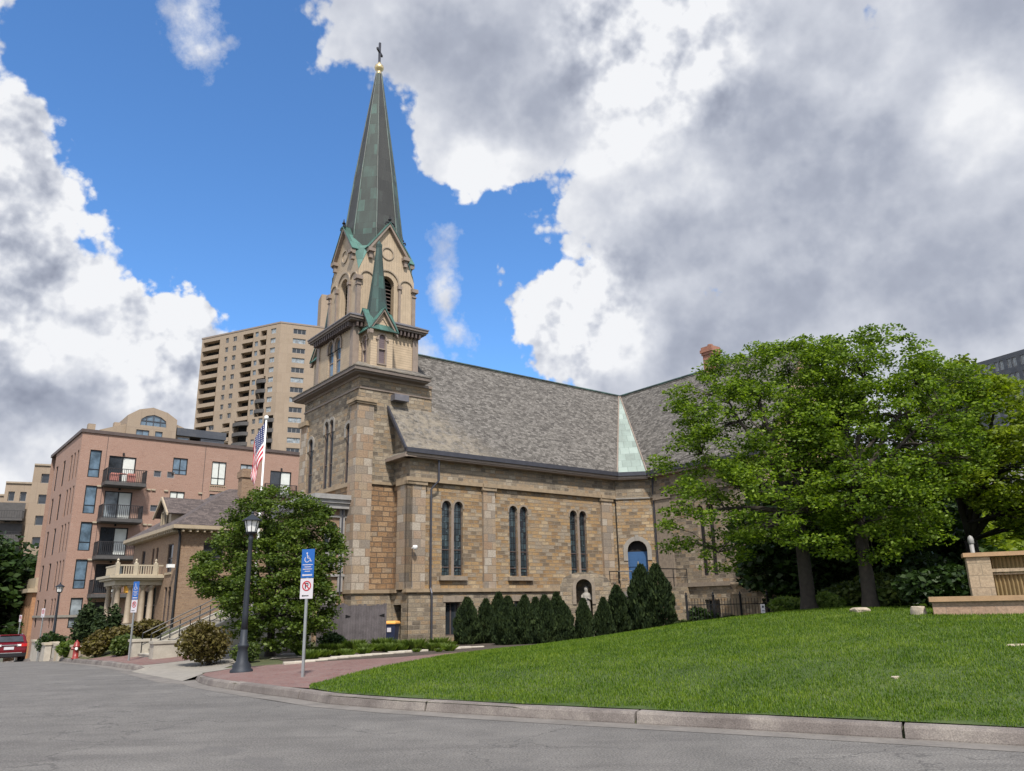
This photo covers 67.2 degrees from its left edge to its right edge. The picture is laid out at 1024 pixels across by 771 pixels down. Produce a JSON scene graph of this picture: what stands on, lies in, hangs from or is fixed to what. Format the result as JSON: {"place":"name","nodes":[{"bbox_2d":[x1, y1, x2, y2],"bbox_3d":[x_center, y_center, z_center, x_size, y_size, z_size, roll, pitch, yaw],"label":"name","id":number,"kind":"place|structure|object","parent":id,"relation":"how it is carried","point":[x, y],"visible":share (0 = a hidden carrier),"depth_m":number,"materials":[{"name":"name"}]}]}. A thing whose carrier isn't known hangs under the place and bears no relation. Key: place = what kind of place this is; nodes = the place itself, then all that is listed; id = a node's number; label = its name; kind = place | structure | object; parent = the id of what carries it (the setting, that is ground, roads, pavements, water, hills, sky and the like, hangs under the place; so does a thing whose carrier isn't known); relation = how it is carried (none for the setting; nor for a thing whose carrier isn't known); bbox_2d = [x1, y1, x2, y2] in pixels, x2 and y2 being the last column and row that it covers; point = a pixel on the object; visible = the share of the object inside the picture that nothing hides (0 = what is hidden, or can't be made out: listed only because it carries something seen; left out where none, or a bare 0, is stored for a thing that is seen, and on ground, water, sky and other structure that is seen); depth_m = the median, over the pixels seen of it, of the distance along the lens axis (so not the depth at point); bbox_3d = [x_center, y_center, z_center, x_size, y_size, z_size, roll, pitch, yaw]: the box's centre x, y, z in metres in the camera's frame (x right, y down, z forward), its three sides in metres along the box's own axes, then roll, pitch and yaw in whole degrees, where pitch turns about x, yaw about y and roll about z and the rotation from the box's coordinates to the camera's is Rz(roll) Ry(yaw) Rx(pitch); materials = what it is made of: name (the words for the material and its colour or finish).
{"place":"outdoors","nodes":[
{"label":"outdoors","id":0,"kind":"place"},
{"bbox_2d":[91,654,188,664],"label":"brick sidewalk","id":1,"kind":"structure","parent":0,"point":[138,660],"depth_m":28.61,"materials":[{"name":"red brick"}]},
{"bbox_2d":[128,581,139,660],"bbox_3d":[-14.311,9.020,29.032,0.330,3.160,0.053,-9,-18,26],"label":"parking sign","id":2,"kind":"object","parent":1,"relation":"on","point":[135,597],"visible":0.98,"depth_m":29.21,"materials":[{"name":"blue metal"}]},
{"bbox_2d":[132,654,235,680],"bbox_3d":[-10.486,9.047,24.836,3.368,0.253,10.478,2,-16,-11],"label":"driveway apron","id":3,"kind":"object","parent":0,"point":[183,670],"visible":0.66,"depth_m":24.48,"materials":[{"name":"concrete"}]},
{"bbox_2d":[202,651,468,687],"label":"brick sidewalk","id":4,"kind":"structure","parent":0,"point":[288,675],"depth_m":19.53,"materials":[{"name":"red brick"}]},
{"bbox_2d":[229,511,261,672],"bbox_3d":[-7.351,5.714,21.365,0.600,4.420,0.600,4,-17,-17],"label":"street lamp","id":5,"kind":"object","parent":4,"relation":"on","point":[252,521],"visible":0.99,"depth_m":21.18,"materials":[{"name":"metal"}]},
{"bbox_2d":[300,549,314,676],"bbox_3d":[-4.800,5.414,17.892,0.330,3.160,0.053,-5,-16,13],"label":"parking sign","id":6,"kind":"object","parent":4,"relation":"on","point":[307,576],"visible":1,"depth_m":18.09,"materials":[{"name":"blue metal"}]},
{"bbox_2d":[0,661,1023,770],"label":"road","id":7,"kind":"structure","parent":0,"point":[55,716],"depth_m":9.53,"materials":[{"name":"grey asphalt"}]},
{"bbox_2d":[0,633,26,661],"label":"parked car","id":8,"kind":"object","parent":7,"relation":"on","point":[13,645],"visible":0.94,"depth_m":47.18,"materials":[{"name":"red metal"}]},
{"bbox_2d":[0,658,144,669],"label":"kerb","id":9,"kind":"structure","parent":7,"relation":"on","point":[114,664],"depth_m":29.78,"materials":[{"name":"concrete"}]},
{"bbox_2d":[22,661,134,671],"bbox_3d":[-36.822,20.488,55.197,0.502,3.995,81.568,11,-20,-36],"label":"gutter","id":10,"kind":"object","parent":7,"relation":"on","point":[116,668],"visible":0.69,"depth_m":29.53,"materials":[{"name":"concrete"}]},
{"bbox_2d":[120,671,194,683],"bbox_3d":[-9.833,8.463,22.518,1.974,0.104,8.315,10,-19,-33],"label":"driveway gutter","id":11,"kind":"object","parent":7,"relation":"on","point":[156,679],"visible":0.38,"depth_m":21.31,"materials":[{"name":"concrete"}]},
{"bbox_2d":[180,679,1023,751],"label":"gutter","id":12,"kind":"object","parent":7,"relation":"on","point":[193,683],"visible":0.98,"depth_m":10.38,"materials":[{"name":"concrete"}]},
{"bbox_2d":[195,675,1023,745],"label":"kerb","id":13,"kind":"structure","parent":7,"relation":"on","point":[961,733],"depth_m":10.43,"materials":[{"name":"concrete"}]},
{"bbox_2d":[0,0,1023,493],"label":"sky","id":14,"kind":"structure","parent":0,"point":[599,195],"materials":[{"name":"blue"}]},
{"bbox_2d":[13,626,1023,738],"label":"bare ground","id":15,"kind":"structure","parent":0,"point":[262,660],"depth_m":24.14,"materials":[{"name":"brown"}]},
{"bbox_2d":[3,578,38,661],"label":"brick annex","id":16,"kind":"object","parent":15,"relation":"on","point":[27,609],"visible":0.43,"depth_m":69.52,"materials":[{"name":"brown brick"}]},
{"bbox_2d":[30,639,51,660],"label":"retaining wall","id":17,"kind":"structure","parent":15,"relation":"on","point":[44,654],"depth_m":40.29,"materials":[{"name":"beige paint"}]},
{"bbox_2d":[34,630,68,651],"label":"shrub","id":18,"kind":"object","parent":15,"relation":"on","point":[47,637],"visible":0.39,"depth_m":40.95,"materials":[{"name":"green plant"}]},
{"bbox_2d":[54,639,74,656],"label":"shrub","id":19,"kind":"object","parent":15,"relation":"on","point":[62,648],"visible":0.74,"depth_m":36.28,"materials":[{"name":"green plant"}]},
{"bbox_2d":[68,598,97,643],"bbox_3d":[-21.104,11.821,37.958,1.663,2.636,1.400,-7,-17,18],"label":"shrub","id":20,"kind":"object","parent":15,"relation":"on","point":[81,629],"visible":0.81,"depth_m":37.65,"materials":[{"name":"green plant"}]},
{"bbox_2d":[78,629,108,656],"bbox_3d":[-18.131,11.321,33.706,1.313,1.252,1.407,-3,-16,6],"label":"shrub","id":21,"kind":"object","parent":15,"relation":"on","point":[94,644],"visible":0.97,"depth_m":33.31,"materials":[{"name":"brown plant"}]},
{"bbox_2d":[90,603,122,633],"bbox_3d":[-18.879,11.264,35.825,1.482,2.235,1.285,13,-21,-41],"label":"shrub","id":22,"kind":"object","parent":15,"relation":"on","point":[101,622],"visible":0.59,"depth_m":35.79,"materials":[{"name":"green plant"}]},
{"bbox_2d":[101,625,134,649],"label":"shrub","id":23,"kind":"object","parent":15,"relation":"on","point":[112,633],"visible":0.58,"depth_m":33.95,"materials":[{"name":"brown plant"}]},
{"bbox_2d":[109,633,132,655],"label":"shrub","id":24,"kind":"object","parent":15,"relation":"on","point":[119,645],"visible":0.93,"depth_m":32.22,"materials":[{"name":"green plant"}]},
{"bbox_2d":[131,618,166,638],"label":"shrub","id":25,"kind":"object","parent":15,"relation":"on","point":[143,625],"visible":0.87,"depth_m":35.28,"materials":[{"name":"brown plant"}]},
{"bbox_2d":[87,408,225,443],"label":"condominium","id":26,"kind":"structure","parent":15,"relation":"on","point":[153,422],"depth_m":110.55,"materials":[{"name":"concrete"}]},
{"bbox_2d":[140,415,165,427],"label":"arched window","id":27,"kind":"structure","parent":26,"relation":"in","point":[153,420],"depth_m":110.29,"materials":[{"name":"blue glass"}]},
{"bbox_2d":[27,428,299,657],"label":"apartment building","id":28,"kind":"structure","parent":15,"relation":"on","point":[94,517],"depth_m":65.42,"materials":[{"name":"pink brick"}]},
{"bbox_2d":[67,598,82,627],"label":"window","id":29,"kind":"structure","parent":28,"relation":"in","point":[76,603],"depth_m":60.97,"materials":[{"name":"grey glass"}]},
{"bbox_2d":[72,559,87,588],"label":"window","id":30,"kind":"structure","parent":28,"relation":"in","point":[80,572],"depth_m":61.74,"materials":[{"name":"blue glass"}]},
{"bbox_2d":[77,522,92,550],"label":"window","id":31,"kind":"structure","parent":28,"relation":"in","point":[86,527],"depth_m":62.56,"materials":[{"name":"blue glass"}]},
{"bbox_2d":[82,485,96,513],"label":"window","id":32,"kind":"structure","parent":28,"relation":"in","point":[90,491],"depth_m":63.39,"materials":[{"name":"blue glass"}]},
{"bbox_2d":[87,450,101,477],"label":"window","id":33,"kind":"structure","parent":28,"relation":"in","point":[95,455],"depth_m":64.20,"materials":[{"name":"blue glass"}]},
{"bbox_2d":[92,561,123,592],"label":"balcony door","id":34,"kind":"structure","parent":28,"relation":"in","point":[100,570],"depth_m":62.63,"materials":[{"name":"black glass"}]},
{"bbox_2d":[97,524,127,555],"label":"balcony door","id":35,"kind":"structure","parent":28,"relation":"in","point":[117,535],"depth_m":63.78,"materials":[{"name":"black glass"}]},
{"bbox_2d":[102,488,131,518],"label":"balcony door","id":36,"kind":"structure","parent":28,"relation":"in","point":[111,497],"depth_m":64.63,"materials":[{"name":"grey glass"}]},
{"bbox_2d":[106,453,135,481],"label":"balcony door","id":37,"kind":"structure","parent":28,"relation":"in","point":[124,463],"depth_m":65.44,"materials":[{"name":"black glass"}]},
{"bbox_2d":[172,458,187,474],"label":"window","id":38,"kind":"structure","parent":28,"relation":"in","point":[179,464],"depth_m":68.47,"materials":[{"name":"blue glass"}]},
{"bbox_2d":[210,461,225,485],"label":"window","id":39,"kind":"structure","parent":28,"relation":"in","point":[218,473],"depth_m":70.45,"materials":[{"name":"white glass"}]},
{"bbox_2d":[269,468,290,494],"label":"balcony door","id":40,"kind":"structure","parent":28,"relation":"in","point":[276,477],"depth_m":74.08,"materials":[{"name":"black glass"}]},
{"bbox_2d":[96,468,278,629],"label":"house","id":41,"kind":"structure","parent":15,"relation":"on","point":[169,545],"depth_m":43.96,"materials":[{"name":"beige brick"}]},
{"bbox_2d":[174,619,232,664],"bbox_3d":[-10.138,8.532,25.472,1.801,1.578,1.900,-16,-21,41],"label":"shrub","id":42,"kind":"object","parent":15,"relation":"on","point":[204,641],"visible":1,"depth_m":25.03,"materials":[{"name":"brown plant"}]},
{"bbox_2d":[128,598,311,658],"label":"steps","id":43,"kind":"structure","parent":15,"relation":"on","point":[155,648],"depth_m":31.18,"materials":[{"name":"concrete"}]},
{"bbox_2d":[229,641,261,662],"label":"shrub","id":44,"kind":"object","parent":15,"relation":"on","point":[254,650],"visible":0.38,"depth_m":25.36,"materials":[{"name":"green plant"}]},
{"bbox_2d":[251,415,268,614],"bbox_3d":[-10.505,6.020,31.932,0.200,9.835,0.200,-1,-16,0],"label":"flagpole","id":45,"kind":"object","parent":15,"relation":"on","point":[266,417],"visible":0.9,"depth_m":32.73,"materials":[{"name":"white metal"}]},
{"bbox_2d":[250,423,264,491],"bbox_3d":[-10.812,3.111,32.710,0.454,3.162,0.236,2,-16,-12],"label":"flag","id":46,"kind":"object","parent":45,"relation":"hanging from","point":[258,449],"visible":0.94,"depth_m":32.77,"materials":[{"name":"fabric"}]},
{"bbox_2d":[186,484,352,656],"bbox_3d":[-9.028,6.990,28.520,5.726,6.579,4.713,-11,-18,30],"label":"crab apple","id":47,"kind":"object","parent":15,"relation":"on","point":[275,541],"visible":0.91,"depth_m":27.90,"materials":[{"name":"green plant"}]},
{"bbox_2d":[315,603,344,646],"bbox_3d":[-7.729,10.274,32.669,1.882,1.970,0.110,-16,-21,41],"label":"wooden fence","id":48,"kind":"object","parent":15,"relation":"on","point":[338,622],"visible":0.23,"depth_m":32.44,"materials":[{"name":"grey wood"}]},
{"bbox_2d":[341,603,386,643],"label":"wooden gate","id":49,"kind":"structure","parent":15,"relation":"on","point":[365,622],"depth_m":32.95,"materials":[{"name":"grey wood"}]},
{"bbox_2d":[271,643,534,661],"bbox_3d":[-0.301,10.770,32.716,21.153,0.562,10.072,10,-19,-34],"label":"planting bed","id":50,"kind":"object","parent":15,"relation":"on","point":[490,645],"visible":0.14,"depth_m":27.27,"materials":[{"name":"brown soil"}]},
{"bbox_2d":[316,631,347,644],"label":"shrub","id":51,"kind":"object","parent":50,"relation":"on","point":[333,638],"visible":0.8,"depth_m":30.66,"materials":[{"name":"green plant"}]},
{"bbox_2d":[386,621,399,641],"bbox_3d":[-5.373,11.033,34.315,0.616,1.050,0.742,-4,-16,10],"label":"waste bin","id":52,"kind":"object","parent":50,"relation":"on","point":[392,629],"visible":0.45,"depth_m":34.07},
{"bbox_2d":[452,596,484,644],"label":"arborvitae","id":53,"kind":"object","parent":50,"relation":"on","point":[467,627],"visible":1,"depth_m":34.44,"materials":[{"name":"green plant"}]},
{"bbox_2d":[477,598,495,643],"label":"arborvitae","id":54,"kind":"object","parent":50,"relation":"on","point":[486,616],"visible":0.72,"depth_m":35.26,"materials":[{"name":"green plant"}]},
{"bbox_2d":[493,594,518,644],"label":"arborvitae","id":55,"kind":"object","parent":50,"relation":"on","point":[504,630],"visible":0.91,"depth_m":32.70,"materials":[{"name":"green plant"}]},
{"bbox_2d":[513,594,535,644],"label":"arborvitae","id":56,"kind":"object","parent":50,"relation":"on","point":[522,619],"visible":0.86,"depth_m":32.55,"materials":[{"name":"green plant"}]},
{"bbox_2d":[531,594,558,643],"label":"arborvitae","id":57,"kind":"object","parent":50,"relation":"on","point":[544,622],"visible":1,"depth_m":32.34,"materials":[{"name":"green plant"}]},
{"bbox_2d":[552,601,576,641],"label":"arborvitae","id":58,"kind":"object","parent":50,"relation":"on","point":[564,617],"visible":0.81,"depth_m":32.49,"materials":[{"name":"green plant"}]},
{"bbox_2d":[574,597,595,638],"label":"arborvitae","id":59,"kind":"object","parent":50,"relation":"on","point":[584,623],"visible":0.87,"depth_m":32.56,"materials":[{"name":"green plant"}]},
{"bbox_2d":[560,572,610,636],"bbox_3d":[3.583,10.758,37.133,2.440,3.386,1.150,-2,-16,4],"label":"stone grotto","id":60,"kind":"object","parent":50,"relation":"on","point":[572,585],"visible":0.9,"depth_m":36.92,"materials":[{"name":"beige stone"}]},
{"bbox_2d":[593,596,617,635],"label":"arborvitae","id":61,"kind":"object","parent":50,"relation":"on","point":[604,620],"visible":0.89,"depth_m":33.02,"materials":[{"name":"green plant"}]},
{"bbox_2d":[608,583,633,632],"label":"arborvitae","id":62,"kind":"object","parent":50,"relation":"on","point":[618,601],"visible":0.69,"depth_m":34.03,"materials":[{"name":"green plant"}]},
{"bbox_2d":[626,563,663,629],"bbox_3d":[5.864,9.794,34.636,1.931,3.556,1.989,-3,-16,6],"label":"arborvitae","id":63,"kind":"object","parent":50,"relation":"on","point":[635,588],"visible":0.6,"depth_m":34.29,"materials":[{"name":"green plant"}]},
{"bbox_2d":[640,563,677,628],"bbox_3d":[6.421,9.565,34.165,1.916,3.368,1.948,-7,-17,21],"label":"arborvitae","id":64,"kind":"object","parent":50,"relation":"on","point":[657,582],"visible":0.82,"depth_m":33.65,"materials":[{"name":"green plant"}]},
{"bbox_2d":[685,606,718,620],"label":"shrub","id":65,"kind":"object","parent":50,"relation":"on","point":[696,616],"visible":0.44,"depth_m":35.07,"materials":[{"name":"green plant"}]},
{"bbox_2d":[729,582,740,615],"bbox_3d":[10.533,10.341,36.100,0.440,2.140,0.440,-1,-16,0],"label":"garden urn","id":66,"kind":"object","parent":50,"relation":"on","point":[734,593],"visible":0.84,"depth_m":36.05,"materials":[{"name":"stone"}]},
{"bbox_2d":[271,42,853,642],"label":"church","id":67,"kind":"structure","parent":15,"relation":"on","point":[477,484],"depth_m":42.33,"materials":[{"name":"stone"}]},
{"bbox_2d":[328,420,333,487],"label":"window","id":68,"kind":"structure","parent":67,"relation":"in","point":[332,434],"depth_m":40.75,"materials":[{"name":"black glass"}]},
{"bbox_2d":[441,501,449,574],"bbox_3d":[-3.388,7.664,38.645,0.550,3.720,0.070,11,-20,-36],"label":"window","id":69,"kind":"structure","parent":67,"relation":"in","point":[445,506],"depth_m":38.72,"materials":[{"name":"grey glass"}]},
{"bbox_2d":[445,602,457,635],"bbox_3d":[-3.024,11.426,37.711,0.900,1.580,0.070,11,-20,-36],"label":"window","id":70,"kind":"structure","parent":67,"relation":"in","point":[451,607],"depth_m":37.73,"materials":[{"name":"grey glass"}]},
{"bbox_2d":[454,502,461,575],"bbox_3d":[-2.810,7.776,39.079,0.550,3.720,0.070,11,-20,-36],"label":"window","id":71,"kind":"structure","parent":67,"relation":"in","point":[457,507],"depth_m":39.11,"materials":[{"name":"grey glass"}]},
{"bbox_2d":[509,506,516,575],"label":"window","id":72,"kind":"structure","parent":67,"relation":"in","point":[512,516],"depth_m":41.23,"materials":[{"name":"grey glass"}]},
{"bbox_2d":[520,507,527,575],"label":"window","id":73,"kind":"structure","parent":67,"relation":"in","point":[523,537],"depth_m":41.66,"materials":[{"name":"grey glass"}]},
{"bbox_2d":[570,511,576,572],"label":"window","id":74,"kind":"structure","parent":67,"relation":"in","point":[572,515],"depth_m":43.85,"materials":[{"name":"grey glass"}]},
{"bbox_2d":[579,512,586,571],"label":"window","id":75,"kind":"structure","parent":67,"relation":"in","point":[581,520],"depth_m":44.29,"materials":[{"name":"grey glass"}]},
{"bbox_2d":[628,551,648,580],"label":"door","id":76,"kind":"structure","parent":67,"relation":"in","point":[640,557],"depth_m":45.44,"materials":[{"name":"blue metal"}]},
{"bbox_2d":[609,568,690,620],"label":"side stairs","id":77,"kind":"structure","parent":15,"relation":"on","point":[679,594],"depth_m":42.18,"materials":[{"name":"grey stone"}]},
{"bbox_2d":[684,591,775,620],"bbox_3d":[10.153,10.060,34.053,4.870,1.870,0.140,-2,-16,3],"label":"iron fence","id":78,"kind":"object","parent":15,"relation":"on","point":[713,604],"visible":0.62,"depth_m":34.16,"materials":[{"name":"black metal"}]},
{"bbox_2d":[735,560,799,606],"bbox_3d":[14.396,9.149,38.541,5.692,5.885,5.448,-16,-22,42],"label":"broadleaf tree","id":79,"kind":"object","parent":15,"relation":"on","point":[743,581],"visible":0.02,"depth_m":38.52,"materials":[{"name":"green plant"}]},
{"bbox_2d":[944,498,1023,572],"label":"broadleaf tree","id":80,"kind":"object","parent":15,"relation":"on","point":[1006,546],"visible":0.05,"depth_m":41.05,"materials":[{"name":"green plant"}]},
{"bbox_2d":[309,603,1023,727],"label":"lawn","id":81,"kind":"structure","parent":0,"point":[972,721],"depth_m":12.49,"materials":[{"name":"plant"}]},
{"bbox_2d":[643,333,877,609],"bbox_3d":[8.490,2.857,25.810,7.886,9.837,6.176,-1,-16,0],"label":"honey locust","id":82,"kind":"object","parent":81,"relation":"on","point":[742,475],"visible":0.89,"depth_m":25.39,"materials":[{"name":"green plant"}]},
{"bbox_2d":[755,595,799,611],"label":"shrub","id":83,"kind":"object","parent":81,"relation":"on","point":[783,603],"visible":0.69,"depth_m":27.10,"materials":[{"name":"green plant"}]},
{"bbox_2d":[722,469,845,575],"bbox_3d":[12.791,6.432,32.222,7.798,6.857,6.594,-1,-16,0],"label":"broadleaf tree","id":84,"kind":"object","parent":81,"relation":"on","point":[745,522],"depth_m":31.80,"materials":[{"name":"green plant"}]},
{"bbox_2d":[733,494,875,597],"bbox_3d":[11.727,6.686,30.345,6.022,5.222,4.792,-1,-16,0],"label":"broadleaf tree","id":85,"kind":"object","parent":81,"relation":"on","point":[779,584],"visible":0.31,"depth_m":29.32,"materials":[{"name":"green plant"}]},
{"bbox_2d":[815,590,846,607],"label":"shrub","id":86,"kind":"object","parent":81,"relation":"on","point":[825,599],"visible":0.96,"depth_m":24.43,"materials":[{"name":"green plant"}]},
{"bbox_2d":[816,580,876,606],"bbox_3d":[11.409,7.171,26.238,2.248,1.065,1.343,-4,-16,11],"label":"shrub","id":87,"kind":"object","parent":81,"relation":"on","point":[849,593],"visible":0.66,"depth_m":25.93,"materials":[{"name":"green plant"}]},
{"bbox_2d":[768,479,943,584],"bbox_3d":[13.382,6.261,30.543,6.876,5.954,6.143,-1,-16,0],"label":"broadleaf tree","id":88,"kind":"object","parent":81,"relation":"on","point":[825,581],"visible":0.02,"depth_m":28.85,"materials":[{"name":"green plant"}]},
{"bbox_2d":[850,571,893,586],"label":"shrub","id":89,"kind":"object","parent":81,"relation":"on","point":[881,580],"visible":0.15,"depth_m":26.23,"materials":[{"name":"green plant"}]},
{"bbox_2d":[765,323,1004,607],"bbox_3d":[12.019,2.450,24.573,7.372,9.685,5.998,-1,-16,0],"label":"honey locust","id":90,"kind":"object","parent":81,"relation":"on","point":[888,470],"visible":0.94,"depth_m":23.69,"materials":[{"name":"green plant"}]},
{"bbox_2d":[876,574,921,606],"bbox_3d":[11.795,6.332,23.580,1.555,1.084,2.126,-6,-17,17],"label":"shrub","id":91,"kind":"object","parent":81,"relation":"on","point":[887,595],"visible":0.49,"depth_m":22.98,"materials":[{"name":"green plant"}]},
{"bbox_2d":[822,478,982,578],"bbox_3d":[14.585,5.902,29.230,5.708,5.600,5.034,-8,-17,23],"label":"broadleaf tree","id":92,"kind":"object","parent":81,"relation":"on","point":[956,550],"visible":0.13,"depth_m":27.98,"materials":[{"name":"green plant"}]},
{"bbox_2d":[873,550,966,603],"bbox_3d":[14.073,6.746,26.829,2.254,1.996,3.649,2,-16,-12],"label":"shrub","id":93,"kind":"object","parent":81,"relation":"on","point":[909,562],"visible":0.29,"depth_m":26.44,"materials":[{"name":"green plant"}]},
{"bbox_2d":[890,563,968,606],"bbox_3d":[11.910,5.735,21.801,2.130,1.330,1.536,-11,-18,30],"label":"shrub","id":94,"kind":"object","parent":81,"relation":"on","point":[923,584],"visible":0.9,"depth_m":21.47,"materials":[{"name":"green plant"}]},
{"bbox_2d":[887,353,1023,552],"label":"honey locust","id":95,"kind":"object","parent":81,"relation":"on","point":[974,505],"visible":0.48,"depth_m":24.91,"materials":[{"name":"green plant"}]},
{"bbox_2d":[921,501,1005,603],"bbox_3d":[16.099,6.743,30.359,5.803,4.655,4.655,-1,-16,0],"label":"broadleaf tree","id":96,"kind":"object","parent":81,"relation":"on","point":[985,548],"depth_m":29.48,"materials":[{"name":"green plant"}]},
{"bbox_2d":[928,595,1023,614],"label":"seat wall","id":97,"kind":"structure","parent":81,"relation":"on","point":[971,605],"depth_m":18.55,"materials":[{"name":"stone"}]},
{"bbox_2d":[961,551,1023,595],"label":"stone screen","id":98,"kind":"object","parent":81,"relation":"on","point":[983,578],"visible":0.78,"depth_m":19.26,"materials":[{"name":"beige stone"}]},
{"bbox_3d":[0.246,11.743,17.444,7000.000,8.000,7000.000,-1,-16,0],"label":"ground","id":99,"kind":"structure","parent":0,"visible":0},
{"bbox_2d":[0,531,38,634],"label":"broadleaf tree","id":100,"kind":"object","parent":99,"relation":"on","point":[17,568],"visible":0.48,"depth_m":72.65,"materials":[{"name":"green plant"}]},
{"bbox_2d":[0,463,50,556],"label":"stepped flats","id":101,"kind":"structure","parent":99,"relation":"on","point":[22,506],"depth_m":113.04,"materials":[{"name":"concrete"}]},
{"bbox_2d":[194,294,328,451],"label":"apartment building","id":102,"kind":"structure","parent":99,"relation":"on","point":[250,379],"depth_m":233.78,"materials":[{"name":"concrete"}]},
{"bbox_2d":[938,349,1023,468],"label":"office block","id":103,"kind":"structure","parent":99,"relation":"on","point":[1011,364],"depth_m":154.60,"materials":[{"name":"stone"}]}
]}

